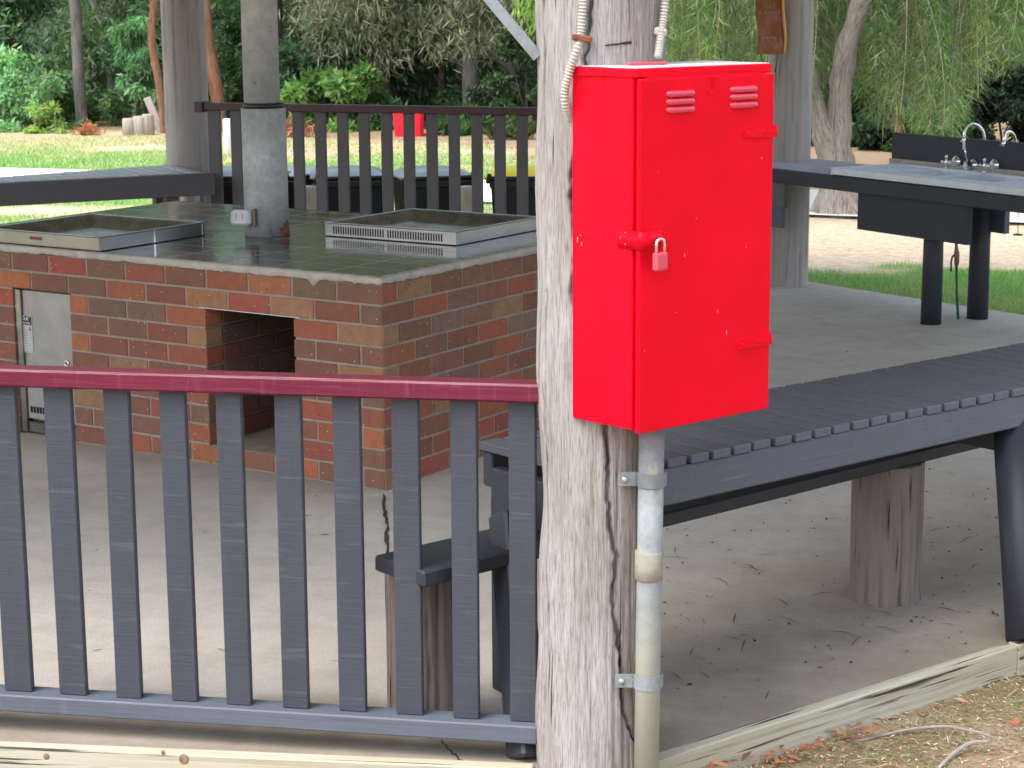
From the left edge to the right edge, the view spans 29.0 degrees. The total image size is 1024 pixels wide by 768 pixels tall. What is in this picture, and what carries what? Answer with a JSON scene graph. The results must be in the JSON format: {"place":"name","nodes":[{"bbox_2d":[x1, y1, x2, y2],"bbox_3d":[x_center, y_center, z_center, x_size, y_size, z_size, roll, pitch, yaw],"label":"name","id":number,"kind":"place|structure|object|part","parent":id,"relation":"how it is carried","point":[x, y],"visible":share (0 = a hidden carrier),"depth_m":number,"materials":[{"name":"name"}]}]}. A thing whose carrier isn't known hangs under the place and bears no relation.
{"place":"outdoors","nodes":[
{"label":"outdoors","id":0,"kind":"place"},
{"bbox_2d":[0,0,1023,767],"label":"ground","id":1,"kind":"structure","parent":0,"point":[842,244],"depth_m":15.59,"materials":[{"name":"soil"}]},
{"bbox_2d":[2,51,32,70],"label":"shrub","id":2,"kind":"object","parent":1,"relation":"on","point":[28,55],"visible":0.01,"depth_m":34.08,"materials":[{"name":"green plant"}]},
{"bbox_2d":[21,97,71,133],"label":"shrub","id":3,"kind":"object","parent":1,"relation":"on","point":[57,126],"visible":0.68,"depth_m":30.74,"materials":[{"name":"green plant"}]},
{"bbox_2d":[0,41,97,132],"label":"shrub","id":4,"kind":"object","parent":1,"relation":"on","point":[39,80],"visible":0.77,"depth_m":31.46,"materials":[{"name":"green plant"}]},
{"bbox_2d":[69,0,87,124],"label":"tree","id":5,"kind":"object","parent":1,"relation":"on","point":[78,63],"visible":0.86,"depth_m":31.52,"materials":[{"name":"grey plant"}]},
{"bbox_2d":[59,98,102,125],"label":"shrub","id":6,"kind":"object","parent":1,"relation":"on","point":[91,109],"visible":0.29,"depth_m":32.35,"materials":[{"name":"green plant"}]},
{"bbox_2d":[71,113,105,135],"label":"dead fronds","id":7,"kind":"object","parent":1,"relation":"on","point":[85,127],"visible":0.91,"depth_m":30.18,"materials":[{"name":"brown plant"}]},
{"bbox_2d":[89,0,115,111],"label":"tree","id":8,"kind":"object","parent":1,"relation":"on","point":[93,4],"visible":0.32,"depth_m":33.01,"materials":[{"name":"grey plant"}]},
{"bbox_2d":[96,85,158,125],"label":"shrub","id":9,"kind":"object","parent":1,"relation":"on","point":[116,98],"visible":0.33,"depth_m":32.03,"materials":[{"name":"green plant"}]},
{"bbox_2d":[122,118,133,135],"bbox_3d":[-5.804,-3.857,30.012,0.220,0.340,0.220,0,11,0],"label":"cut log","id":10,"kind":"object","parent":1,"relation":"on","point":[127,127],"visible":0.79,"depth_m":29.92,"materials":[{"name":"grey wood"}]},
{"bbox_2d":[105,15,163,115],"bbox_3d":[-5.821,-4.859,31.124,1.124,1.888,1.256,0,11,0],"label":"shrub","id":11,"kind":"object","parent":1,"relation":"on","point":[133,60],"visible":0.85,"depth_m":30.83,"materials":[{"name":"green plant"}]},
{"bbox_2d":[133,116,144,134],"bbox_3d":[-5.633,-3.873,30.009,0.242,0.370,0.242,0,11,0],"label":"cut log","id":12,"kind":"object","parent":1,"relation":"on","point":[138,124],"visible":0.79,"depth_m":29.90,"materials":[{"name":"grey wood"}]},
{"bbox_2d":[142,114,154,134],"bbox_3d":[-5.514,-3.889,30.006,0.198,0.400,0.198,0,11,0],"label":"cut log","id":13,"kind":"object","parent":1,"relation":"on","point":[149,124],"visible":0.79,"depth_m":29.92,"materials":[{"name":"grey wood"}]},
{"bbox_2d":[144,96,159,131],"bbox_3d":[-5.487,-4.136,30.365,0.304,0.549,0.050,0,11,0],"label":"old plank","id":14,"kind":"object","parent":1,"relation":"on","point":[150,105],"visible":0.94,"depth_m":30.33,"materials":[{"name":"grey wood"}]},
{"bbox_2d":[148,0,164,132],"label":"tree","id":15,"kind":"object","parent":1,"relation":"on","point":[152,48],"visible":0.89,"depth_m":30.17,"materials":[{"name":"brown plant"}]},
{"bbox_2d":[181,196,199,201],"bbox_3d":[-2.331,-1.036,14.418,0.140,0.811,0.140,0,11,0],"label":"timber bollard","id":16,"kind":"object","parent":1,"relation":"on","point":[191,198],"depth_m":14.30,"materials":[{"name":"beige wood"}]},
{"bbox_2d":[205,0,226,131],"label":"tree","id":17,"kind":"object","parent":1,"relation":"on","point":[215,84],"visible":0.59,"depth_m":30.54,"materials":[{"name":"brown plant"}]},
{"bbox_2d":[208,16,243,118],"bbox_3d":[-4.502,-5.033,32.300,1.333,1.955,1.405,0,11,0],"label":"shrub","id":18,"kind":"object","parent":1,"relation":"on","point":[228,84],"visible":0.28,"depth_m":32.02,"materials":[{"name":"green plant"}]},
{"bbox_2d":[223,118,230,152],"bbox_3d":[-3.773,-3.235,26.270,0.112,0.574,0.112,0,11,0],"label":"white bollard","id":19,"kind":"object","parent":1,"relation":"on","point":[226,135],"visible":0.73,"depth_m":26.21,"materials":[{"name":"paint"}]},
{"bbox_2d":[223,165,290,203],"bbox_3d":[-2.040,-1.162,14.934,0.580,0.961,0.660,2,11,14],"label":"wheelie bin","id":20,"kind":"object","parent":1,"relation":"on","point":[227,184],"visible":0.15,"depth_m":14.65,"materials":[{"name":"black plastic"}]},
{"bbox_2d":[0,741,533,767],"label":"timber edging","id":21,"kind":"object","parent":1,"relation":"on","point":[30,755],"visible":1,"depth_m":5.41,"materials":[{"name":"brown wood"}]},
{"bbox_2d":[0,133,534,179],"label":"grass","id":22,"kind":"structure","parent":1,"relation":"on","point":[106,156],"depth_m":25.75,"materials":[{"name":"green plant"}]},
{"bbox_2d":[277,0,282,40],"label":"tree","id":23,"kind":"object","parent":1,"relation":"on","point":[280,20],"visible":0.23,"depth_m":32.39,"materials":[{"name":"brown plant"}]},
{"bbox_2d":[278,43,324,128],"bbox_3d":[-3.369,-4.683,31.670,1.140,1.606,1.363,0,11,0],"label":"shrub","id":24,"kind":"object","parent":1,"relation":"on","point":[291,63],"visible":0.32,"depth_m":31.31,"materials":[{"name":"green plant"}]},
{"bbox_2d":[287,165,315,208],"bbox_3d":[-1.697,-1.227,15.534,0.580,0.961,0.660,4,12,19],"label":"wheelie bin","id":25,"kind":"object","parent":1,"relation":"on","point":[309,180],"visible":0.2,"depth_m":15.23,"materials":[{"name":"black plastic"}]},
{"bbox_2d":[286,112,330,138],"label":"dead fronds","id":26,"kind":"object","parent":1,"relation":"on","point":[289,131],"visible":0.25,"depth_m":29.36,"materials":[{"name":"brown plant"}]},
{"bbox_2d":[306,185,316,209],"bbox_3d":[-1.476,-1.039,14.418,0.140,0.805,0.140,0,11,0],"label":"timber bollard","id":27,"kind":"object","parent":1,"relation":"on","point":[311,202],"visible":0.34,"depth_m":14.30,"materials":[{"name":"beige wood"}]},
{"bbox_2d":[280,58,393,132],"bbox_3d":[-2.745,-4.392,30.805,2.006,1.392,1.479,0,11,0],"label":"shrub","id":28,"kind":"object","parent":1,"relation":"on","point":[331,85],"visible":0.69,"depth_m":30.40,"materials":[{"name":"green plant"}]},
{"bbox_2d":[311,165,381,213],"bbox_3d":[-1.221,-1.173,15.034,0.580,0.961,0.660,-2,11,-6],"label":"wheelie bin","id":29,"kind":"object","parent":1,"relation":"on","point":[376,188],"visible":0.28,"depth_m":14.75,"materials":[{"name":"black plastic"}]},
{"bbox_2d":[353,94,407,128],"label":"shrub","id":30,"kind":"object","parent":1,"relation":"on","point":[392,101],"visible":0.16,"depth_m":30.80,"materials":[{"name":"green plant"}]},
{"bbox_2d":[373,0,392,93],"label":"tree","id":31,"kind":"object","parent":1,"relation":"on","point":[386,85],"visible":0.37,"depth_m":31.95,"materials":[{"name":"brown plant"}]},
{"bbox_2d":[34,0,764,125],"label":"forest edge bushes","id":32,"kind":"object","parent":1,"relation":"on","point":[94,55],"visible":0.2,"depth_m":32.66,"materials":[{"name":"green plant"}]},
{"bbox_2d":[399,0,409,78],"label":"tree","id":33,"kind":"object","parent":1,"relation":"on","point":[407,21],"visible":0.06,"depth_m":33.85,"materials":[{"name":"brown plant"}]},
{"bbox_2d":[393,113,423,136],"bbox_3d":[-1.536,-3.883,29.544,0.500,0.474,0.440,0,11,0],"label":"red tub","id":34,"kind":"object","parent":1,"relation":"on","point":[398,124],"visible":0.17,"depth_m":29.37,"materials":[{"name":"plastic"}]},
{"bbox_2d":[412,1,417,100],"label":"tree","id":35,"kind":"object","parent":1,"relation":"on","point":[416,49],"visible":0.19,"depth_m":33.51,"materials":[{"name":"brown plant"}]},
{"bbox_2d":[393,165,471,210],"bbox_3d":[-0.602,-1.163,14.936,0.580,0.961,0.660,-3,11,-15],"label":"wheelie bin","id":36,"kind":"object","parent":1,"relation":"on","point":[421,183],"visible":0.3,"depth_m":14.66,"materials":[{"name":"black plastic"}]},
{"bbox_2d":[436,0,447,104],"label":"tree","id":37,"kind":"object","parent":1,"relation":"on","point":[441,72],"visible":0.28,"depth_m":32.77,"materials":[{"name":"brown plant"}]},
{"bbox_2d":[279,0,536,84],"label":"casuarina foliage","id":38,"kind":"object","parent":37,"relation":"attached to","point":[342,7],"visible":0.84,"depth_m":30.99,"materials":[{"name":"green plant"}]},
{"bbox_2d":[424,114,467,135],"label":"shrub","id":39,"kind":"object","parent":1,"relation":"on","point":[443,123],"visible":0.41,"depth_m":29.44,"materials":[{"name":"green plant"}]},
{"bbox_2d":[461,185,471,211],"bbox_3d":[-0.324,-1.043,14.419,0.140,0.798,0.140,0,11,0],"label":"timber bollard","id":40,"kind":"object","parent":1,"relation":"on","point":[466,198],"visible":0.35,"depth_m":14.30,"materials":[{"name":"beige wood"}]},
{"bbox_2d":[460,0,477,104],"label":"tree","id":41,"kind":"object","parent":1,"relation":"on","point":[469,80],"visible":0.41,"depth_m":31.52,"materials":[{"name":"grey plant"}]},
{"bbox_2d":[459,101,493,135],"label":"shrub","id":42,"kind":"object","parent":1,"relation":"on","point":[466,118],"visible":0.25,"depth_m":29.74,"materials":[{"name":"green plant"}]},
{"bbox_2d":[449,0,520,101],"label":"tree","id":43,"kind":"object","parent":1,"relation":"on","point":[501,64],"visible":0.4,"depth_m":31.01,"materials":[{"name":"brown plant"}]},
{"bbox_2d":[463,70,520,120],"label":"shrub","id":44,"kind":"object","parent":1,"relation":"on","point":[475,95],"visible":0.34,"depth_m":30.79,"materials":[{"name":"green plant"}]},
{"bbox_2d":[484,165,535,215],"bbox_3d":[0.114,-1.130,14.637,0.580,0.961,0.660,1,11,5],"label":"wheelie bin","id":45,"kind":"object","parent":1,"relation":"on","point":[511,190],"visible":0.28,"depth_m":14.36,"materials":[{"name":"black plastic"}]},
{"bbox_2d":[483,106,536,139],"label":"shrub","id":46,"kind":"object","parent":1,"relation":"on","point":[511,127],"visible":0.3,"depth_m":28.60,"materials":[{"name":"green plant"}]},
{"bbox_2d":[485,29,537,126],"bbox_3d":[0.201,-4.610,30.416,1.276,1.847,1.276,-4,12,-17],"label":"shrub","id":47,"kind":"object","parent":1,"relation":"on","point":[510,43],"visible":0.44,"depth_m":30.29,"materials":[{"name":"green plant"}]},
{"bbox_2d":[0,198,1022,223],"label":"grass","id":48,"kind":"structure","parent":1,"relation":"on","point":[111,201],"depth_m":19.55,"materials":[{"name":"green plant"}]},
{"bbox_2d":[0,282,1023,767],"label":"concrete slab","id":49,"kind":"structure","parent":1,"relation":"on","point":[824,330],"depth_m":6.90,"materials":[{"name":"grey concrete"}]},
{"bbox_2d":[0,165,214,205],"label":"slatted table","id":50,"kind":"object","parent":49,"relation":"on","point":[163,183],"visible":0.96,"depth_m":13.45,"materials":[{"name":"grey paint"}]},
{"bbox_2d":[160,0,210,202],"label":"round pole","id":51,"kind":"object","parent":49,"relation":"on","point":[184,50],"visible":0.47,"depth_m":14.27,"materials":[{"name":"grey wood"}]},
{"bbox_2d":[0,201,539,490],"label":"barbecue island","id":52,"kind":"structure","parent":49,"relation":"on","point":[306,295],"depth_m":8.82,"materials":[{"name":"brick"}]},
{"bbox_3d":[-2.206,-0.130,9.296,0.415,0.615,0.025,7,13,32],"label":"service door","id":53,"kind":"part","parent":52,"relation":"part of","materials":[{"name":"silver metal"}]},
{"bbox_2d":[0,213,204,251],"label":"hotplate","id":54,"kind":"object","parent":52,"relation":"on","point":[96,232],"visible":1,"depth_m":9.47,"materials":[{"name":"silver metal"}]},
{"bbox_2d":[240,0,289,236],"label":"flue pipe","id":55,"kind":"object","parent":52,"relation":"on","point":[264,149],"visible":1,"depth_m":9.42,"materials":[{"name":"grey metal"}]},
{"bbox_2d":[230,208,256,226],"bbox_3d":[-1.284,-0.794,9.465,0.122,0.085,0.060,1,11,7],"label":"power socket","id":56,"kind":"object","parent":55,"relation":"attached to","point":[243,217],"visible":1,"depth_m":9.45,"materials":[{"name":"white plastic"}]},
{"bbox_2d":[325,208,535,245],"bbox_3d":[-0.383,-0.767,9.614,0.770,0.067,0.721,7,13,32],"label":"hotplate","id":57,"kind":"object","parent":52,"relation":"on","point":[441,227],"visible":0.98,"depth_m":9.54,"materials":[{"name":"silver metal"}]},
{"bbox_2d":[88,495,537,660],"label":"twig litter","id":58,"kind":"object","parent":49,"relation":"on","point":[220,648],"visible":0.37,"depth_m":6.28,"materials":[{"name":"brown wood"}]},
{"bbox_2d":[194,101,536,215],"bbox_3d":[-0.830,-1.296,13.502,2.945,1.214,0.120,4,12,21],"label":"railing","id":59,"kind":"object","parent":49,"relation":"on","point":[214,109],"visible":0.48,"depth_m":13.43,"materials":[{"name":"black paint"}]},
{"bbox_2d":[375,442,979,710],"bbox_3d":[0.883,0.539,6.462,3.202,0.545,0.320,-10,14,-39],"label":"plank bench","id":60,"kind":"object","parent":49,"relation":"on","point":[887,517],"visible":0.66,"depth_m":6.45,"materials":[{"name":"grey paint"}]},
{"bbox_2d":[480,343,1023,758],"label":"slatted table","id":61,"kind":"object","parent":49,"relation":"on","point":[975,398],"visible":0.71,"depth_m":6.08,"materials":[{"name":"grey paint"}]},
{"bbox_2d":[768,0,813,286],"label":"round pole","id":62,"kind":"object","parent":49,"relation":"on","point":[792,109],"visible":0.58,"depth_m":13.76,"materials":[{"name":"grey wood"}]},
{"bbox_2d":[756,0,785,71],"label":"fire blanket pouch","id":63,"kind":"object","parent":62,"relation":"hanging from","point":[771,21],"visible":1,"depth_m":13.51,"materials":[{"name":"orange plastic"}]},
{"bbox_2d":[661,329,999,698],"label":"twig litter","id":64,"kind":"object","parent":49,"relation":"on","point":[809,596],"visible":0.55,"depth_m":6.59,"materials":[{"name":"brown wood"}]},
{"bbox_2d":[771,123,1023,324],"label":"sink bench","id":65,"kind":"object","parent":49,"relation":"on","point":[935,192],"visible":0.91,"depth_m":12.42,"materials":[{"name":"grey paint"}]},
{"bbox_2d":[950,244,959,318],"bbox_3d":[2.790,-0.680,12.456,0.071,0.553,0.034,0,11,0],"label":"garden tap","id":66,"kind":"object","parent":49,"relation":"on","point":[955,255],"visible":0.84,"depth_m":12.44,"materials":[{"name":"black metal"}]},
{"bbox_2d":[0,0,1023,119],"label":"forest understorey","id":67,"kind":"object","parent":1,"relation":"on","point":[9,9],"visible":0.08,"depth_m":34.09,"materials":[{"name":"green plant"}]},
{"bbox_2d":[535,0,664,767],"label":"timber post","id":68,"kind":"object","parent":1,"relation":"on","point":[584,706],"visible":0.56,"depth_m":5.06,"materials":[{"name":"grey wood"}]},
{"bbox_2d":[0,364,538,743],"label":"railing","id":69,"kind":"object","parent":68,"relation":"attached to","point":[352,711],"visible":0.96,"depth_m":5.37,"materials":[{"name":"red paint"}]},
{"bbox_2d":[483,0,539,60],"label":"steel brace","id":70,"kind":"object","parent":68,"relation":"attached to","point":[514,28],"visible":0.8,"depth_m":4.95,"materials":[{"name":"grey metal"}]},
{"bbox_2d":[560,0,591,120],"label":"flexible conduit","id":71,"kind":"object","parent":68,"relation":"attached to","point":[579,37],"visible":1,"depth_m":4.79,"materials":[{"name":"white plastic"}]},
{"bbox_2d":[615,429,666,767],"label":"metal pipe","id":72,"kind":"object","parent":68,"relation":"attached to","point":[649,480],"visible":0.98,"depth_m":5.05,"materials":[{"name":"silver metal"}]},
{"bbox_2d":[654,0,669,58],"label":"flexible conduit","id":73,"kind":"object","parent":68,"relation":"attached to","point":[660,31],"visible":1,"depth_m":4.86,"materials":[{"name":"white plastic"}]},
{"bbox_2d":[572,61,777,433],"bbox_3d":[0.415,-0.360,4.967,0.484,0.891,0.278,-10,14,-39],"label":"metal cabinet","id":74,"kind":"object","parent":68,"relation":"attached to","point":[677,157],"visible":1,"depth_m":4.86,"materials":[{"name":"red metal"}]},
{"bbox_2d":[653,237,667,270],"bbox_3d":[0.355,-0.311,4.742,0.040,0.080,0.018,-10,14,-39],"label":"padlock","id":75,"kind":"object","parent":74,"relation":"attached to","point":[660,261],"visible":1,"depth_m":4.74,"materials":[{"name":"pink paint"}]},
{"bbox_3d":[0.487,-0.328,4.893,0.478,0.857,0.026,-10,14,-39],"label":"door","id":76,"kind":"part","parent":74,"relation":"part of","materials":[{"name":"red metal"}]},
{"bbox_2d":[706,718,884,767],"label":"fallen leaves","id":77,"kind":"object","parent":1,"relation":"on","point":[768,755],"visible":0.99,"depth_m":5.59,"materials":[{"name":"brown plant"}]},
{"bbox_2d":[811,71,860,146],"bbox_3d":[4.179,-3.721,27.120,1.231,1.249,1.107,0,11,0],"label":"shrub","id":78,"kind":"object","parent":1,"relation":"on","point":[826,102],"visible":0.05,"depth_m":26.90,"materials":[{"name":"green plant"}]},
{"bbox_2d":[659,643,1016,767],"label":"timber edging","id":79,"kind":"object","parent":1,"relation":"on","point":[796,728],"visible":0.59,"depth_m":5.79,"materials":[{"name":"brown wood"}]},
{"bbox_2d":[665,0,1023,218],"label":"weeping tree","id":80,"kind":"object","parent":1,"relation":"on","point":[831,126],"visible":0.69,"depth_m":18.38,"materials":[{"name":"green plant"}]},
{"bbox_2d":[503,0,535,41],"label":"leafy branch","id":81,"kind":"object","parent":80,"relation":"attached to","point":[530,13],"visible":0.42,"depth_m":20.12,"materials":[{"name":"green plant"}]},
{"bbox_2d":[827,70,907,149],"bbox_3d":[4.811,-3.631,26.704,1.125,1.245,1.692,0,11,0],"label":"shrub","id":82,"kind":"object","parent":1,"relation":"on","point":[864,137],"visible":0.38,"depth_m":26.20,"materials":[{"name":"green plant"}]},
{"bbox_2d":[737,672,1023,767],"bbox_3d":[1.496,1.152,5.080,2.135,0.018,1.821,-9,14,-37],"label":"leaf litter","id":83,"kind":"object","parent":1,"relation":"on","point":[901,748],"visible":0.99,"depth_m":5.71,"materials":[{"name":"brown plant"}]},
{"bbox_2d":[893,4,905,132],"bbox_3d":[5.064,-6.649,23.483,4.867,8.239,4.741,0,11,0],"label":"tree","id":84,"kind":"object","parent":1,"relation":"on","point":[901,129],"visible":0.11,"depth_m":24.29,"materials":[{"name":"brown plant"}]},
{"bbox_2d":[804,695,1020,767],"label":"weeds","id":85,"kind":"object","parent":1,"relation":"on","point":[1009,703],"visible":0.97,"depth_m":5.71,"materials":[{"name":"green plant"}]},
{"bbox_2d":[808,260,1023,314],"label":"grass","id":86,"kind":"structure","parent":1,"relation":"on","point":[890,287],"depth_m":14.13,"materials":[{"name":"green plant"}]},
{"bbox_2d":[853,725,999,742],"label":"fallen twig","id":87,"kind":"object","parent":1,"relation":"on","point":[929,727],"visible":1,"depth_m":5.74,"materials":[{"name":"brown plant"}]},
{"bbox_2d":[879,89,975,151],"bbox_3d":[5.427,-3.401,25.968,1.222,1.048,1.359,0,11,0],"label":"shrub","id":88,"kind":"object","parent":1,"relation":"on","point":[888,147],"visible":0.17,"depth_m":25.74,"materials":[{"name":"green plant"}]},
{"bbox_2d":[937,740,989,767],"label":"fallen twig","id":89,"kind":"object","parent":1,"relation":"on","point":[950,756],"visible":1,"depth_m":5.61,"materials":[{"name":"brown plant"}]},
{"bbox_2d":[967,3,987,134],"bbox_3d":[6.474,-7.260,26.709,7.090,8.191,4.230,0,11,0],"label":"tree","id":90,"kind":"object","parent":1,"relation":"on","point":[975,109],"visible":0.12,"depth_m":26.70,"materials":[{"name":"brown plant"}]},
{"bbox_2d":[955,54,1023,142],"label":"shrub","id":91,"kind":"object","parent":1,"relation":"on","point":[1009,109],"visible":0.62,"depth_m":26.53,"materials":[{"name":"green plant"}]},
{"bbox_2d":[1009,641,1023,674],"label":"timber edging","id":92,"kind":"object","parent":1,"relation":"on","point":[1020,657],"visible":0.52,"depth_m":6.27,"materials":[{"name":"brown wood"}]},
{"bbox_2d":[0,168,1023,221],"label":"road","id":93,"kind":"structure","parent":0,"point":[6,172],"depth_m":23.02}
]}

